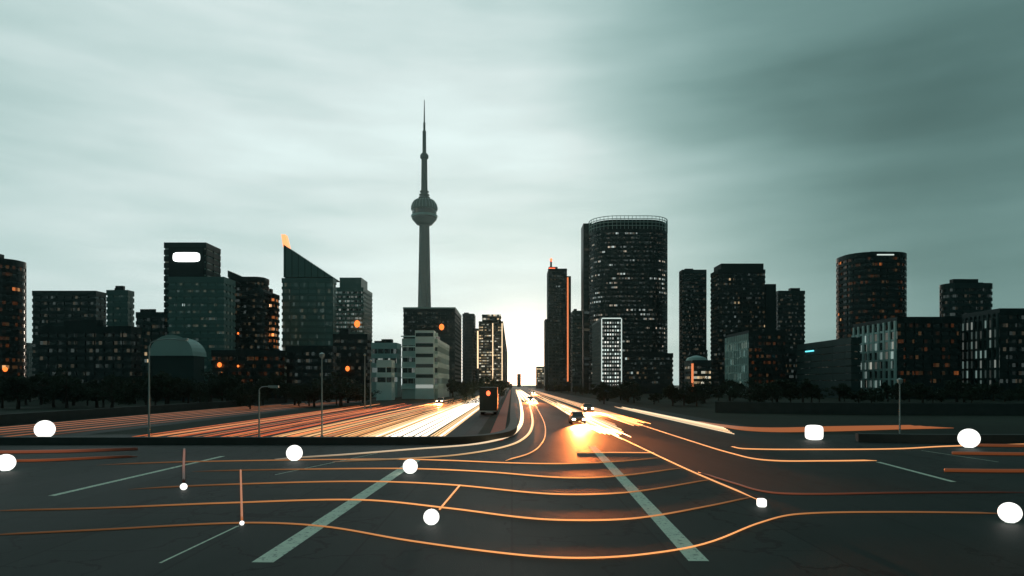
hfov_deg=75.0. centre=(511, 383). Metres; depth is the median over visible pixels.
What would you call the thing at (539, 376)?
distant block
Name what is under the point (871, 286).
skyscraper
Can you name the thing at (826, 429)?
lane light line
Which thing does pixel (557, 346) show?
skyscraper
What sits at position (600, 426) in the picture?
lane light line
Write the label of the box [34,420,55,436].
globe lamp
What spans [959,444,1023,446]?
light line
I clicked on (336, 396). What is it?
tree
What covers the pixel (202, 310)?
office block
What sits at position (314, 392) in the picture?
tree
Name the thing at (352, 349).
office block
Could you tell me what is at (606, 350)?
office tower
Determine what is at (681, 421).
lane light line
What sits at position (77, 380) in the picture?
tree
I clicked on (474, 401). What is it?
bush
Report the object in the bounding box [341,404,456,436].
lane light line
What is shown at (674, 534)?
road marking
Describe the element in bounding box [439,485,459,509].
light line
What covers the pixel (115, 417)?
lane light line
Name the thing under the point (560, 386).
tree
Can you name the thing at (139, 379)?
tree
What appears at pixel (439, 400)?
car
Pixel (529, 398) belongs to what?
car
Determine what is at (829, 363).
office block
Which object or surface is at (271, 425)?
lane light line
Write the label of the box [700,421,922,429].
lane light line
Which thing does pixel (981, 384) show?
tree
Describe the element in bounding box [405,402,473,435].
lane light line
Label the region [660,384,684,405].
tree
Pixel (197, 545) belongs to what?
road marking
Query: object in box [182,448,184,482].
light line
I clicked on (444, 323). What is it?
office block
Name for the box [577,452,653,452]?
light line
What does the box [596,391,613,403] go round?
tree
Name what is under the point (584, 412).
lane light line
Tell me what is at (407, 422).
lane light line
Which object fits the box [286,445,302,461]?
globe lamp
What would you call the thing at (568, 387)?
tree
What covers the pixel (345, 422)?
lane light line
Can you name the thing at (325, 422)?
lane light line
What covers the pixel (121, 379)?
tree
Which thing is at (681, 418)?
lane light line
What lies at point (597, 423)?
lane light line
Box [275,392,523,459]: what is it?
light line
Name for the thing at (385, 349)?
office building
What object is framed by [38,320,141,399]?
office block
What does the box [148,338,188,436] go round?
street lamp
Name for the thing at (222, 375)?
tree
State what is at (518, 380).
distant block
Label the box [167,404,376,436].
lane light line
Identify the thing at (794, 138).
sky
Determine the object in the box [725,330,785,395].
office block
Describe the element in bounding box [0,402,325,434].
lane light line
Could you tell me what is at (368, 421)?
lane light line
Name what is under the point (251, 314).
office tower
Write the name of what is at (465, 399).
bush
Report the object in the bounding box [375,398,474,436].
lane light line
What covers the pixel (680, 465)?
light line
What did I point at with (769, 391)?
tree
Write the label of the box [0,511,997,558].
light line
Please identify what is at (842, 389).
tree
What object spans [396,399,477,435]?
lane light line
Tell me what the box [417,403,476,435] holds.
lane light line
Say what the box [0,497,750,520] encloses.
light line
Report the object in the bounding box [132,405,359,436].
lane light line
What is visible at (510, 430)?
kerb barrier
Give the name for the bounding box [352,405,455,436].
lane light line
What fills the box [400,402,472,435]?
lane light line
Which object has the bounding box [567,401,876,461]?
light line
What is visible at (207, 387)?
tree
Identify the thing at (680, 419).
lane light line
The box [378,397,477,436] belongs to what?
lane light line
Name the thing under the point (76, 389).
tree
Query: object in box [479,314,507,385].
apartment tower
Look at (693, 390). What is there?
tree
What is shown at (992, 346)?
office block
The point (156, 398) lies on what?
tree
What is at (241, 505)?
light line
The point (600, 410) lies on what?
lane light line
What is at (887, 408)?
parapet wall
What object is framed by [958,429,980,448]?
globe lamp
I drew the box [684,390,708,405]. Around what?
tree
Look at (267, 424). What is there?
lane light line
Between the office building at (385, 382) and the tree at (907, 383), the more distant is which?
the office building at (385, 382)
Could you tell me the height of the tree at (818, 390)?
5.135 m
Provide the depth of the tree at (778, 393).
157.56 m
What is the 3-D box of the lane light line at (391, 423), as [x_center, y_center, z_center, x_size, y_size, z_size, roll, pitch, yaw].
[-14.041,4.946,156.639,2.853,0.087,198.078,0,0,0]
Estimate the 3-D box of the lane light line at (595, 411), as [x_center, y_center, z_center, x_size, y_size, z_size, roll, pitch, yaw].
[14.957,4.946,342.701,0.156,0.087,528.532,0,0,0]
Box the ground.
[0,385,1023,434]
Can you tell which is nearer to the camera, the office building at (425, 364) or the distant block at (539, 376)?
the office building at (425, 364)
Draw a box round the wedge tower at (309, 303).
[281,234,339,382]
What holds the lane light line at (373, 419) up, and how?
on the road
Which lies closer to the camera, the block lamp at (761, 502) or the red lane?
the block lamp at (761, 502)
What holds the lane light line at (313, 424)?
on the road
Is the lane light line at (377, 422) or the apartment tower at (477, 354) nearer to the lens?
the lane light line at (377, 422)
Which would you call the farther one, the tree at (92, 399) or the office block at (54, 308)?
the office block at (54, 308)
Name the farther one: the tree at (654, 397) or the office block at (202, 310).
the office block at (202, 310)
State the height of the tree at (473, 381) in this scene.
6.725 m
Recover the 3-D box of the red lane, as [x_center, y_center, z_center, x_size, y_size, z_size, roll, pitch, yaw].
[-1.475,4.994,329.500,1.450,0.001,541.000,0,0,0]
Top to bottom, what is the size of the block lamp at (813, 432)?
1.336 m
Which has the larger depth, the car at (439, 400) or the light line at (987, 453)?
the car at (439, 400)
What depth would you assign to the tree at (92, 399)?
141.97 m
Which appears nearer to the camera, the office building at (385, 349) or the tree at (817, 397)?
the tree at (817, 397)
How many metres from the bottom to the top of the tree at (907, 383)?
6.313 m
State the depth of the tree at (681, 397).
155.72 m
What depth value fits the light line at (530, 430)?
47.12 m
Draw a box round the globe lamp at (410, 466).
[403,459,417,473]
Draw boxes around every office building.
[371,339,400,396]
[376,360,394,399]
[401,330,448,398]
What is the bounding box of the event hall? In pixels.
[150,335,206,400]
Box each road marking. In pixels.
[49,456,223,495]
[159,526,237,562]
[253,460,419,561]
[589,446,708,560]
[878,462,955,481]
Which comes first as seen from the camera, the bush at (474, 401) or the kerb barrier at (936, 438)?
the kerb barrier at (936, 438)
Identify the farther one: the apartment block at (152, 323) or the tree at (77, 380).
the apartment block at (152, 323)
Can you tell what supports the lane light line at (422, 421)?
on the road
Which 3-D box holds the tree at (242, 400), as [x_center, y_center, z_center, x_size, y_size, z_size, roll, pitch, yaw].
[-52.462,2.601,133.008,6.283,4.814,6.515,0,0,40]
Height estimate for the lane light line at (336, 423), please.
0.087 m
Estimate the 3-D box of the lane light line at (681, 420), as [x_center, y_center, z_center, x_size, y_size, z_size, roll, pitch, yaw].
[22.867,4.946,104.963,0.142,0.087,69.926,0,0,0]
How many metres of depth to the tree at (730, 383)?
198.38 m
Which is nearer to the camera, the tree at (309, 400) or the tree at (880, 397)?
the tree at (309, 400)
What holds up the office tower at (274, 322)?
on the ground
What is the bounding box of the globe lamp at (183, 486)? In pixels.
[180,483,186,489]
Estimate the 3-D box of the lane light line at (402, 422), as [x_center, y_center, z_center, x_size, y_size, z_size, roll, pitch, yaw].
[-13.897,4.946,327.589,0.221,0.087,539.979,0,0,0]
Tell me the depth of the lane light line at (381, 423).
81.09 m
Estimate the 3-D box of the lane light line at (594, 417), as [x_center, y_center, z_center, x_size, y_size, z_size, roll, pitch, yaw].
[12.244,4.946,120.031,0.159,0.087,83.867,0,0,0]
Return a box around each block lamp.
[757,498,766,506]
[805,425,822,439]
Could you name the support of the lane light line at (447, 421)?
on the road
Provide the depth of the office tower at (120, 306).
290.00 m
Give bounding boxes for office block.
[32,291,105,374]
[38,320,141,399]
[168,277,235,383]
[211,350,284,397]
[285,346,336,397]
[333,329,370,393]
[403,307,461,391]
[622,353,672,393]
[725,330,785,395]
[785,348,797,391]
[797,337,860,397]
[852,317,960,398]
[960,308,1023,399]
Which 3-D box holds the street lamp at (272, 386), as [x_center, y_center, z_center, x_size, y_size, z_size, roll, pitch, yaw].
[-21.917,2.565,59.885,1.932,4.870,0.364,0,0,0]
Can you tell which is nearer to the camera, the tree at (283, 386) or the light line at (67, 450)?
the light line at (67, 450)
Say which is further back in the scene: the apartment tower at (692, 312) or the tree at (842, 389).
the apartment tower at (692, 312)
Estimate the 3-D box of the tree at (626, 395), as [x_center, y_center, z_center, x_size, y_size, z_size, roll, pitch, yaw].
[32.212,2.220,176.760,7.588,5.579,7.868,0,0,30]
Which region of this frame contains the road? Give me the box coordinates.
[0,386,1023,575]
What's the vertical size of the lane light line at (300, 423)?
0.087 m
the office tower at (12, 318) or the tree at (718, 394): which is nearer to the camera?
the tree at (718, 394)
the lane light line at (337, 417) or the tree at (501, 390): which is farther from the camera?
the tree at (501, 390)
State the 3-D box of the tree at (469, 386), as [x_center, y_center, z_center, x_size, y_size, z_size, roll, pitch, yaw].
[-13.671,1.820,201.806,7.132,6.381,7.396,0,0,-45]
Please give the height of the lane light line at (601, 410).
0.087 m
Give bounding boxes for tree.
[0,375,16,407]
[0,375,41,408]
[4,376,41,404]
[27,372,48,404]
[28,375,74,406]
[34,367,90,407]
[70,377,82,404]
[80,375,146,407]
[80,379,110,406]
[86,376,118,406]
[98,374,132,401]
[118,377,142,403]
[133,374,152,404]
[140,371,195,404]
[142,392,162,404]
[146,374,183,403]
[184,368,246,401]
[191,379,227,401]
[207,378,235,400]
[210,371,247,400]
[231,386,265,408]
[234,376,280,405]
[261,393,271,404]
[272,383,291,402]
[280,383,307,404]
[289,388,305,405]
[293,382,317,405]
[293,382,332,406]
[307,370,372,405]
[328,390,338,404]
[349,386,380,402]
[446,378,460,396]
[456,380,477,397]
[458,381,466,389]
[465,380,477,393]
[474,377,485,388]
[475,377,495,389]
[480,377,507,396]
[557,384,565,392]
[565,385,570,393]
[572,385,578,393]
[576,385,587,394]
[588,381,611,400]
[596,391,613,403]
[605,380,630,399]
[613,380,636,401]
[620,383,649,402]
[648,393,660,403]
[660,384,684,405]
[673,388,695,404]
[680,377,729,402]
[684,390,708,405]
[713,392,723,400]
[716,379,746,400]
[724,378,780,401]
[764,379,792,401]
[764,388,781,401]
[782,391,796,401]
[786,378,817,401]
[805,384,821,402]
[813,393,827,401]
[822,383,854,400]
[844,389,871,402]
[862,387,887,402]
[876,382,895,401]
[888,383,914,400]
[891,380,924,401]
[975,383,995,399]
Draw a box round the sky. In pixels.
[0,0,1023,384]
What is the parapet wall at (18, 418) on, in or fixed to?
on the ground
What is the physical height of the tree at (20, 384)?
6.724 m
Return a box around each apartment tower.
[462,313,475,386]
[476,328,478,388]
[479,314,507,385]
[571,309,581,391]
[679,269,706,389]
[710,263,775,392]
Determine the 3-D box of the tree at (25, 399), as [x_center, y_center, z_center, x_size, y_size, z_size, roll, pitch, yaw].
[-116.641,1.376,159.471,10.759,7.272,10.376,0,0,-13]
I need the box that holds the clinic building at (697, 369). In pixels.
[684,355,711,396]
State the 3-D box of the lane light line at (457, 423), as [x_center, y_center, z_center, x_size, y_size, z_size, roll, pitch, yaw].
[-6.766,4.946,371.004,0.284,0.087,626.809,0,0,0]
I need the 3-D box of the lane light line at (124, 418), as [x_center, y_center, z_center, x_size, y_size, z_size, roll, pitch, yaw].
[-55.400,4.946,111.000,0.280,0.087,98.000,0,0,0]
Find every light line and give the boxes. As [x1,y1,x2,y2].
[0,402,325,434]
[0,403,304,431]
[0,404,280,429]
[0,406,246,427]
[0,447,137,452]
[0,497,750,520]
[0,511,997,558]
[2,401,344,436]
[16,455,137,461]
[30,400,361,436]
[105,457,663,464]
[128,478,716,494]
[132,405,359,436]
[145,408,342,436]
[151,404,375,436]
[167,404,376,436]
[170,411,330,436]
[178,406,365,436]
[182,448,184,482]
[192,408,363,436]
[192,468,679,477]
[203,408,372,436]
[206,406,380,436]
[221,403,404,436]
[228,405,395,436]
[238,406,392,436]
[240,469,242,520]
[243,404,406,435]
[251,408,391,436]
[257,404,411,436]
[271,399,450,436]
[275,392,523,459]
[278,400,446,436]
[286,404,435,436]
[291,399,460,436]
[295,402,447,436]
[303,400,455,436]
[305,401,457,436]
[313,402,460,436]
[316,402,456,436]
[324,404,455,436]
[327,400,462,436]
[333,396,533,461]
[334,403,454,436]
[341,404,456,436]
[347,397,476,436]
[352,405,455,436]
[358,399,478,436]
[363,396,476,436]
[367,397,475,436]
[371,396,478,436]
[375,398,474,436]
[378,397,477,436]
[385,398,476,435]
[387,398,477,435]
[392,398,478,435]
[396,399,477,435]
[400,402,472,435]
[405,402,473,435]
[407,403,472,435]
[411,403,474,435]
[416,402,477,435]
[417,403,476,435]
[422,403,478,435]
[425,404,478,435]
[431,405,478,435]
[434,406,478,435]
[438,407,478,435]
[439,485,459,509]
[440,408,478,435]
[444,394,498,435]
[505,401,545,460]
[528,389,638,425]
[530,389,643,422]
[534,390,650,423]
[535,391,641,425]
[535,394,630,436]
[536,394,622,431]
[541,395,614,424]
[542,393,642,424]
[542,394,633,425]
[543,393,636,421]
[554,404,609,434]
[555,404,621,438]
[556,402,621,429]
[560,404,620,433]
[562,404,616,426]
[566,408,615,432]
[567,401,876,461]
[569,410,618,435]
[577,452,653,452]
[588,422,755,498]
[618,407,731,432]
[620,408,733,433]
[621,407,728,430]
[623,407,727,429]
[624,407,725,428]
[636,409,723,427]
[697,421,946,431]
[698,472,1023,494]
[699,421,931,430]
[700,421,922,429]
[701,421,912,428]
[731,445,961,449]
[944,468,1023,471]
[952,451,1023,454]
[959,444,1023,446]
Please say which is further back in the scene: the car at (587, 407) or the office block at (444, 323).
the office block at (444, 323)
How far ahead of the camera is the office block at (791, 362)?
300.00 m
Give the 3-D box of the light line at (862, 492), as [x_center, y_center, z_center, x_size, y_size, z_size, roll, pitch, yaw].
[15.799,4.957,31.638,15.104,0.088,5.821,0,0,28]
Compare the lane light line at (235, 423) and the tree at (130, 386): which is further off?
the tree at (130, 386)
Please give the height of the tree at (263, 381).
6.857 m
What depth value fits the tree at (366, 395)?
175.85 m
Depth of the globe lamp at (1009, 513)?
23.72 m
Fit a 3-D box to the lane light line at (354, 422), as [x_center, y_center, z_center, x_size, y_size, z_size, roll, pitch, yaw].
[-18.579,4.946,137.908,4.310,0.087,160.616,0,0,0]
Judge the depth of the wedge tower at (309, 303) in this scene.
320.00 m
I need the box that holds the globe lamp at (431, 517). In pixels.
[423,509,438,525]
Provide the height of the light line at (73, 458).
0.173 m
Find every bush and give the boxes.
[446,393,472,404]
[461,394,478,402]
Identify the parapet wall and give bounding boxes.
[0,397,317,424]
[715,401,1023,414]
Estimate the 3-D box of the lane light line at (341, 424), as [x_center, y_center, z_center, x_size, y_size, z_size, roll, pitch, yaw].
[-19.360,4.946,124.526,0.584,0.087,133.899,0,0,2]
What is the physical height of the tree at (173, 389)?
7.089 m
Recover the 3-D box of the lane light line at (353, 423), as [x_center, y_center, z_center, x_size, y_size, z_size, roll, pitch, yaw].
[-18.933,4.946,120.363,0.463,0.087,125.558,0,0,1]
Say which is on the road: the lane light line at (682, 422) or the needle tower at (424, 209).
the lane light line at (682, 422)
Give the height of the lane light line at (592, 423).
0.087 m
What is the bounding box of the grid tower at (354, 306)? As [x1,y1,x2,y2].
[336,278,371,381]
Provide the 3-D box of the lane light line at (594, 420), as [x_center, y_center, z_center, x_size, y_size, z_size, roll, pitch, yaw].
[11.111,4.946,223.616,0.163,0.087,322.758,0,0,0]
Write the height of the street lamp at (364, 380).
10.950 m
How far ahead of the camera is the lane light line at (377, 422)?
79.00 m
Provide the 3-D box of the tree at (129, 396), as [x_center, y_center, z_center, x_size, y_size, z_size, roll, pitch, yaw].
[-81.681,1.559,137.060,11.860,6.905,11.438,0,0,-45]
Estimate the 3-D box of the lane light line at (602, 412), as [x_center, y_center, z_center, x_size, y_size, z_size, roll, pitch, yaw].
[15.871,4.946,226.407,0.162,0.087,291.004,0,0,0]
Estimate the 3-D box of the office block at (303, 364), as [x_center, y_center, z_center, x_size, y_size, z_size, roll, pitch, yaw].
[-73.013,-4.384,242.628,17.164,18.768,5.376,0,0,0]
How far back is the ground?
103.01 m
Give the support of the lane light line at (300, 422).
on the road
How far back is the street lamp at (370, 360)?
133.49 m
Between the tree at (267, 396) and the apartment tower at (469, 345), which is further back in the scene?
the apartment tower at (469, 345)
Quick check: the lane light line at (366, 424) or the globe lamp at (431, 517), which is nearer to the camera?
the globe lamp at (431, 517)
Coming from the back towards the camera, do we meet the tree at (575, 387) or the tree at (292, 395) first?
the tree at (575, 387)
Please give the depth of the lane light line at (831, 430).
72.11 m
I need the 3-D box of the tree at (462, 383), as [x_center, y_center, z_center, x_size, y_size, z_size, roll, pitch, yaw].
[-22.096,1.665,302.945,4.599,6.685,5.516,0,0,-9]
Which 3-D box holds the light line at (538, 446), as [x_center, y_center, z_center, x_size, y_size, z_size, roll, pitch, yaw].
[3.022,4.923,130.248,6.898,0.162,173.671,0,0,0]
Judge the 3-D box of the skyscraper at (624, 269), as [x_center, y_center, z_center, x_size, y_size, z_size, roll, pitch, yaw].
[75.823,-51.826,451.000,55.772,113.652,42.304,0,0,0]
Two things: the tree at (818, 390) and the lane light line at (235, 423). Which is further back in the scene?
the tree at (818, 390)
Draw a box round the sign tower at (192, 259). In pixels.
[164,242,220,334]
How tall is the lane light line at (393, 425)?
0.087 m
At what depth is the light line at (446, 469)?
38.32 m
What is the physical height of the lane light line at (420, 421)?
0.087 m
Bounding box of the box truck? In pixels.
[479,387,497,413]
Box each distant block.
[26,343,32,378]
[517,374,520,386]
[536,366,543,387]
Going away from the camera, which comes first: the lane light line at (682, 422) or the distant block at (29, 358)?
the lane light line at (682, 422)
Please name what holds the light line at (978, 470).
on the road
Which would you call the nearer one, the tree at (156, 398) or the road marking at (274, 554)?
the road marking at (274, 554)
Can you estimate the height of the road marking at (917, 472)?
0.001 m
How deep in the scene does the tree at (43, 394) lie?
142.84 m
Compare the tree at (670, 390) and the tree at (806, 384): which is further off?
the tree at (806, 384)
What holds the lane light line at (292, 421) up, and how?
on the road
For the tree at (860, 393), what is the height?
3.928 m
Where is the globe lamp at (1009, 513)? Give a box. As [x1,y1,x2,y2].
[997,502,1022,523]
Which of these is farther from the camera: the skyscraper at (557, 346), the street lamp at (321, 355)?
the skyscraper at (557, 346)
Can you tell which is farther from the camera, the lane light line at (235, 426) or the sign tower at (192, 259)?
the sign tower at (192, 259)
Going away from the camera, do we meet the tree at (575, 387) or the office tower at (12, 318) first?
the office tower at (12, 318)
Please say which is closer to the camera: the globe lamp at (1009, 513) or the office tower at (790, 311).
the globe lamp at (1009, 513)
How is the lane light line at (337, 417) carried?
on the road
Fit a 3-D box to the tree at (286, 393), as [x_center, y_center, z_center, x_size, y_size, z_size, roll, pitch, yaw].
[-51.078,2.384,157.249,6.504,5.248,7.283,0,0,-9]
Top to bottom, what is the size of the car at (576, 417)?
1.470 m
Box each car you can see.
[436,398,443,403]
[527,396,533,401]
[569,412,585,423]
[581,403,593,411]
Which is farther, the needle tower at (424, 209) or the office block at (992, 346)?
the needle tower at (424, 209)
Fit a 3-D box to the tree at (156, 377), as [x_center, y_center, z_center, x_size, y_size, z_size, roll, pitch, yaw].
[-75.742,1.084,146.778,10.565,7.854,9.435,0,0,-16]
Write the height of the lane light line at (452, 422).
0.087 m
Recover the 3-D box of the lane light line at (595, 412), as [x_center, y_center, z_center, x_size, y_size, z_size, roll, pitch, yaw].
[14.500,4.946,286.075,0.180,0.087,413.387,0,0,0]
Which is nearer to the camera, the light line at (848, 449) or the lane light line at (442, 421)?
the light line at (848, 449)
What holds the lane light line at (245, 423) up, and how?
on the road
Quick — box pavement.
[478,387,511,433]
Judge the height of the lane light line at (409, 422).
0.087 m
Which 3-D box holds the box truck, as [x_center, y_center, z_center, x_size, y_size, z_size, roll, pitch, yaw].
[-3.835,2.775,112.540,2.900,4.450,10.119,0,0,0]
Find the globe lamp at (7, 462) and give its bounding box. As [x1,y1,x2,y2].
[0,454,15,471]
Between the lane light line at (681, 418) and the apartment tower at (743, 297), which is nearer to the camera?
the lane light line at (681, 418)
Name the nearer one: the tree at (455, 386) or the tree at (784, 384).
the tree at (784, 384)
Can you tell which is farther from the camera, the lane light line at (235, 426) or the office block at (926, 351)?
the office block at (926, 351)
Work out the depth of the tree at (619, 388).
182.04 m
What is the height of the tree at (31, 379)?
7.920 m
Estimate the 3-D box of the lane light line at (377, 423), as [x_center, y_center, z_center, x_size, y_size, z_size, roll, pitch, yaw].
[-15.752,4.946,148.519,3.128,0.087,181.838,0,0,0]
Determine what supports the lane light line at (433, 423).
on the road
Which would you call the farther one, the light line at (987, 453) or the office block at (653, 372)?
the office block at (653, 372)
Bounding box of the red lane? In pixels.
[491,390,510,439]
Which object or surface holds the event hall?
on the ground
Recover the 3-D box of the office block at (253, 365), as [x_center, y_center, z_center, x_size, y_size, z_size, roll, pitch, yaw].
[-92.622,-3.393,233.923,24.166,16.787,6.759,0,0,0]
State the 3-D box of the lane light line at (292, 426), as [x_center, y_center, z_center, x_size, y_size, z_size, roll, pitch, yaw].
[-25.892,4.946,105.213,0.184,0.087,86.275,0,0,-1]
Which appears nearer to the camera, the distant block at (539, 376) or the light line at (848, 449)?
the light line at (848, 449)
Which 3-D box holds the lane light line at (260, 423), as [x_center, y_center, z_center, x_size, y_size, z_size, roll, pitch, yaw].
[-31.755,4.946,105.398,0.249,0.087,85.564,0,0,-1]
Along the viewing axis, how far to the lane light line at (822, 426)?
76.64 m
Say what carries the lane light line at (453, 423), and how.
on the road
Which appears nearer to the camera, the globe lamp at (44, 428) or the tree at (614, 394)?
the globe lamp at (44, 428)
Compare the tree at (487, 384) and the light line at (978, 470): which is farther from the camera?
the tree at (487, 384)
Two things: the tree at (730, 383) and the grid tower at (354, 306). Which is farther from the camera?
the grid tower at (354, 306)
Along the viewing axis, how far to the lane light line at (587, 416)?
89.85 m
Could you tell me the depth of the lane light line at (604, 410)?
117.64 m
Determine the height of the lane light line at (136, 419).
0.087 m
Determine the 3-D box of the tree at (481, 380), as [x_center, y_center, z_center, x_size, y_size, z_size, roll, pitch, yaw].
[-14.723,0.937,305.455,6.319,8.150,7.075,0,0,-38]
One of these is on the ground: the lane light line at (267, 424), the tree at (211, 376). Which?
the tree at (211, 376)
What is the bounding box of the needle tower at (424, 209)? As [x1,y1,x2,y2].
[411,100,437,306]
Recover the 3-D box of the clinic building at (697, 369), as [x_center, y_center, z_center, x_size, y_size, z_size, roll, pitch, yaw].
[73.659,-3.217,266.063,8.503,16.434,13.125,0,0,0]
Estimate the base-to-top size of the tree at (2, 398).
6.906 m
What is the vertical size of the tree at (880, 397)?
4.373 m
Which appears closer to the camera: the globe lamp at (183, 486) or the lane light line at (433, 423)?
the globe lamp at (183, 486)
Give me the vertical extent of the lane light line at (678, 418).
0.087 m
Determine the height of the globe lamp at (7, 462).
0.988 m
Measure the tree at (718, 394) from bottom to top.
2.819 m
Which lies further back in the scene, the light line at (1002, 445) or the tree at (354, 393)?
the tree at (354, 393)
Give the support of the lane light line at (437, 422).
on the road
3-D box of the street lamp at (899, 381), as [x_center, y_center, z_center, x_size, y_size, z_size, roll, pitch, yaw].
[35.233,2.217,60.581,0.520,5.566,0.495,0,0,0]
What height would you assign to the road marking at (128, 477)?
0.001 m
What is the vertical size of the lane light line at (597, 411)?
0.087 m
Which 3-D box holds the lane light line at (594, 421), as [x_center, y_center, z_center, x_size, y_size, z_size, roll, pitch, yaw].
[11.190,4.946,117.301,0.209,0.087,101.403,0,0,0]
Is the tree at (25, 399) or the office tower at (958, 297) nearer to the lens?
the tree at (25, 399)
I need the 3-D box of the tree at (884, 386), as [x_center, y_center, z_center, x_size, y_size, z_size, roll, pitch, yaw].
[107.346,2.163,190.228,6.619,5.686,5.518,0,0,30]
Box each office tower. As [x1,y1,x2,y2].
[0,254,25,385]
[106,286,133,326]
[228,271,270,349]
[269,289,279,349]
[592,317,621,393]
[776,288,804,347]
[939,279,992,317]
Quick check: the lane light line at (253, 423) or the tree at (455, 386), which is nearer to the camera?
the lane light line at (253, 423)
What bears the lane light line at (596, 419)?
on the road
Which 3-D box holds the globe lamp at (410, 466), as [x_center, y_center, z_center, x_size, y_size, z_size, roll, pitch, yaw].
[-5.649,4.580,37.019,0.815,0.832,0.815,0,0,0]
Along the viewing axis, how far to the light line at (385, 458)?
42.90 m
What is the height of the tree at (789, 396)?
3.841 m
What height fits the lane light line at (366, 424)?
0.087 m
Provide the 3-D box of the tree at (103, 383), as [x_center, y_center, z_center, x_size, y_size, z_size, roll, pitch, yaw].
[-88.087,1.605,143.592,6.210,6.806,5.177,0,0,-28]
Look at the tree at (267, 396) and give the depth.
158.26 m
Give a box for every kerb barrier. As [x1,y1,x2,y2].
[0,388,516,444]
[855,433,1023,442]
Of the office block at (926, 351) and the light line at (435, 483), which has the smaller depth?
the light line at (435, 483)
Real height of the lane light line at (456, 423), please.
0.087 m
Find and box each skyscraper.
[544,258,570,390]
[581,215,667,389]
[836,251,906,338]
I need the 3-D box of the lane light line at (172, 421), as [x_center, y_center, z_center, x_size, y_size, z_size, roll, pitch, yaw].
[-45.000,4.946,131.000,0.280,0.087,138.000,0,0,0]
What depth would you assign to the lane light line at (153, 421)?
85.93 m
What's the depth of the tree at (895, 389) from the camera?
154.73 m
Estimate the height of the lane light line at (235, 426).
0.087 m
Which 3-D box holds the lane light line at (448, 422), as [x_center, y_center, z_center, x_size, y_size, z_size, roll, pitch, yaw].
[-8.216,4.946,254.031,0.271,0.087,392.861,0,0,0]
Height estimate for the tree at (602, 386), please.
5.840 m
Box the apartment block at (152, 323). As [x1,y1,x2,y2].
[136,309,167,396]
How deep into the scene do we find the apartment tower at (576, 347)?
430.30 m
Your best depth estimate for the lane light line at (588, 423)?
78.78 m
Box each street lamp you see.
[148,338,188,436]
[258,385,278,436]
[319,352,324,436]
[363,354,365,408]
[369,359,371,408]
[897,378,902,433]
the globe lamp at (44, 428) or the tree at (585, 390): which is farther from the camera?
the tree at (585, 390)
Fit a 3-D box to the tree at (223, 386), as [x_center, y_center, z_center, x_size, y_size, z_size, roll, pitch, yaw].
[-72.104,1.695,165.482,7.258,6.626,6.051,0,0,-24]

